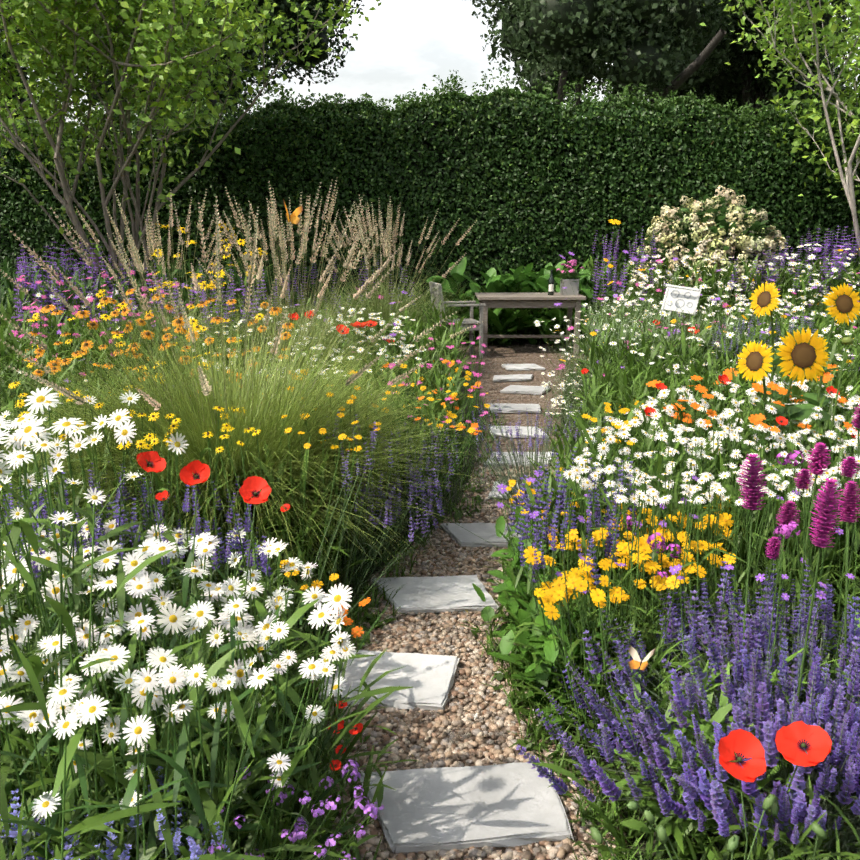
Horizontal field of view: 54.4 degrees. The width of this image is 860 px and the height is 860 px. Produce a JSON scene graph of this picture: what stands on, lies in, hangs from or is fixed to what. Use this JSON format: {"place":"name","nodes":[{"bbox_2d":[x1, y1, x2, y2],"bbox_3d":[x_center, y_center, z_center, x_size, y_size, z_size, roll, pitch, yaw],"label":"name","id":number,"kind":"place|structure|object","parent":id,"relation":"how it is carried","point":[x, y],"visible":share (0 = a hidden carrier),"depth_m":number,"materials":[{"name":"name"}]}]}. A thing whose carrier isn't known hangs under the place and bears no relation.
{"place":"outdoors","nodes":[
{"label":"outdoors","id":0,"kind":"place"},
{"bbox_2d":[283,199,302,223],"bbox_3d":[-0.350,-0.546,2.111,0.055,0.061,0.025,12,-34,-35],"label":"butterfly","id":1,"kind":"object","parent":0,"point":[292,218],"visible":1,"depth_m":2.11,"materials":[{"name":"orange"}]},
{"bbox_2d":[0,365,859,859],"bbox_3d":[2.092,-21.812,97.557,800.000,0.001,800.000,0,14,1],"label":"ground","id":2,"kind":"structure","parent":0,"point":[602,759],"depth_m":3.97,"materials":[{"name":"soil"}]},
{"bbox_2d":[0,17,83,125],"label":"tree","id":3,"kind":"object","parent":2,"relation":"on","point":[21,100],"visible":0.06,"depth_m":34.93,"materials":[{"name":"green plant"}]},
{"bbox_2d":[0,0,364,132],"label":"tree","id":4,"kind":"object","parent":2,"relation":"on","point":[284,6],"depth_m":30.03,"materials":[{"name":"green plant"}]},
{"bbox_2d":[0,0,381,300],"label":"tree","id":5,"kind":"object","parent":2,"relation":"on","point":[49,26],"depth_m":9.91,"materials":[{"name":"green plant"}]},
{"bbox_2d":[0,195,859,859],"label":"border plant foliage","id":6,"kind":"object","parent":2,"relation":"on","point":[198,755],"visible":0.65,"depth_m":3.16,"materials":[{"name":"green plant"}]},
{"bbox_2d":[0,177,859,859],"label":"border flowers","id":7,"kind":"object","parent":2,"relation":"on","point":[804,743],"visible":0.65,"depth_m":2.45,"materials":[{"name":"multicoloured plant"}]},
{"bbox_2d":[0,61,859,318],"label":"hedge","id":8,"kind":"object","parent":2,"relation":"on","point":[525,178],"visible":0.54,"depth_m":12.24,"materials":[{"name":"green plant"}]},
{"bbox_2d":[470,0,740,106],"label":"tree","id":9,"kind":"object","parent":2,"relation":"on","point":[580,39],"depth_m":25.86,"materials":[{"name":"green plant"}]},
{"bbox_2d":[661,284,701,331],"bbox_3d":[2.430,-0.988,8.255,0.327,0.870,0.217,14,18,24],"label":"garden plaque","id":10,"kind":"object","parent":2,"relation":"on","point":[686,298],"visible":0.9,"depth_m":8.11,"materials":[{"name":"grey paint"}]},
{"bbox_2d":[600,0,859,130],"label":"tree","id":11,"kind":"object","parent":2,"relation":"on","point":[723,85],"depth_m":32.09,"materials":[{"name":"green plant"}]},
{"bbox_2d":[700,0,859,257],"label":"tree","id":12,"kind":"object","parent":2,"relation":"on","point":[818,13],"depth_m":11.26,"materials":[{"name":"green plant"}]},
{"bbox_2d":[2,0,859,132],"label":"sky","id":13,"kind":"structure","parent":0,"point":[401,47],"materials":[{"name":"white"}]},
{"bbox_2d":[315,340,626,859],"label":"gravel path","id":14,"kind":"structure","parent":0,"point":[495,358],"depth_m":7.79,"materials":[{"name":"brown gravel"}]},
{"bbox_2d":[319,650,459,710],"bbox_3d":[-0.163,0.878,2.958,0.504,0.031,0.386,3,14,15],"label":"stepping stone","id":15,"kind":"object","parent":14,"relation":"on","point":[429,678],"visible":0.71,"depth_m":2.93,"materials":[{"name":"grey stone"}]},
{"bbox_2d":[371,575,498,613],"bbox_3d":[0.011,0.714,3.640,0.541,0.031,0.342,-1,13,-3],"label":"stepping stone","id":16,"kind":"object","parent":14,"relation":"on","point":[417,595],"visible":0.88,"depth_m":3.60,"materials":[{"name":"grey stone"}]},
{"bbox_2d":[429,281,485,358],"bbox_3d":[0.335,-1.376,10.429,0.606,0.926,0.500,-3,14,-13],"label":"garden chair","id":17,"kind":"object","parent":14,"relation":"on","point":[468,322],"visible":0.67,"depth_m":10.29,"materials":[{"name":"grey wood"}]},
{"bbox_2d":[301,459,627,859],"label":"gravel pebbles","id":18,"kind":"object","parent":14,"relation":"on","point":[410,720],"visible":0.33,"depth_m":2.75,"materials":[{"name":"beige gravel"}]},
{"bbox_2d":[488,481,536,499],"bbox_3d":[0.571,0.371,5.068,0.442,0.030,0.308,1,14,4],"label":"stepping stone","id":19,"kind":"object","parent":18,"relation":"on","point":[499,497],"visible":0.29,"depth_m":4.96,"materials":[{"name":"grey stone"}]},
{"bbox_2d":[484,452,554,466],"bbox_3d":[0.626,0.201,5.774,0.541,0.030,0.312,0,13,-1],"label":"stepping stone","id":20,"kind":"object","parent":18,"relation":"on","point":[508,458],"visible":0.35,"depth_m":5.73,"materials":[{"name":"grey stone"}]},
{"bbox_2d":[360,762,573,852],"bbox_3d":[0.084,1.033,2.311,0.574,0.031,0.346,-1,13,-2],"label":"stepping stone","id":21,"kind":"object","parent":14,"relation":"on","point":[498,805],"visible":0.83,"depth_m":2.27,"materials":[{"name":"grey stone"}]},
{"bbox_2d":[440,522,520,547],"bbox_3d":[0.319,0.546,4.340,0.488,0.031,0.379,-2,13,-7],"label":"stepping stone","id":22,"kind":"object","parent":14,"relation":"on","point":[461,538],"visible":0.62,"depth_m":4.31,"materials":[{"name":"grey stone"}]},
{"bbox_2d":[493,374,532,381],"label":"stepping stone","id":23,"kind":"object","parent":14,"relation":"on","point":[513,378],"visible":1,"depth_m":8.84,"materials":[{"name":"grey stone"}]},
{"bbox_2d":[486,403,540,413],"bbox_3d":[0.747,-0.191,7.410,0.494,0.030,0.339,0,13,-2],"label":"stepping stone","id":24,"kind":"object","parent":14,"relation":"on","point":[513,408],"visible":0.88,"depth_m":7.33,"materials":[{"name":"grey stone"}]},
{"bbox_2d":[490,426,548,438],"bbox_3d":[0.694,0.017,6.543,0.451,0.030,0.306,1,13,3],"label":"stepping stone","id":25,"kind":"object","parent":14,"relation":"on","point":[497,432],"visible":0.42,"depth_m":6.47,"materials":[{"name":"grey stone"}]},
{"bbox_2d":[501,364,545,370],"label":"stepping stone","id":26,"kind":"object","parent":14,"relation":"on","point":[517,367],"visible":1,"depth_m":9.52,"materials":[{"name":"grey stone"}]},
{"bbox_2d":[500,385,550,394],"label":"stepping stone","id":27,"kind":"object","parent":14,"relation":"on","point":[524,389],"visible":0.96,"depth_m":8.17,"materials":[{"name":"grey stone"}]},
{"bbox_2d":[475,292,586,354],"bbox_3d":[1.277,-1.387,10.877,1.350,0.740,0.742,0,14,0],"label":"garden table","id":28,"kind":"object","parent":14,"relation":"on","point":[517,300],"visible":0.71,"depth_m":10.53,"materials":[{"name":"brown wood"}]},
{"bbox_2d":[548,270,553,294],"bbox_3d":[1.544,-1.876,10.650,0.076,0.316,0.077,0,14,1],"label":"wine bottle","id":29,"kind":"object","parent":28,"relation":"on","point":[551,285],"visible":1,"depth_m":10.63,"materials":[{"name":"black glass"}]},
{"bbox_2d":[560,278,578,294],"bbox_3d":[1.797,-1.847,10.775,0.200,0.200,0.200,-1,14,-4],"label":"planter pot","id":30,"kind":"object","parent":28,"relation":"on","point":[568,284],"visible":0.83,"depth_m":10.68,"materials":[{"name":"grey concrete"}]},
{"bbox_2d":[556,259,584,281],"bbox_3d":[1.800,-2.037,10.721,0.368,0.301,0.333,0,14,1],"label":"pot plant","id":31,"kind":"object","parent":30,"relation":"in","point":[564,275],"depth_m":10.68,"materials":[{"name":"pink plant"}]},
{"bbox_2d":[628,645,655,669],"bbox_3d":[0.442,0.481,1.754,0.056,0.017,0.054,-4,37,37],"label":"butterfly on lavender","id":32,"kind":"object","parent":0,"point":[637,662],"visible":1,"depth_m":1.75,"materials":[{"name":"orange"}]}
]}

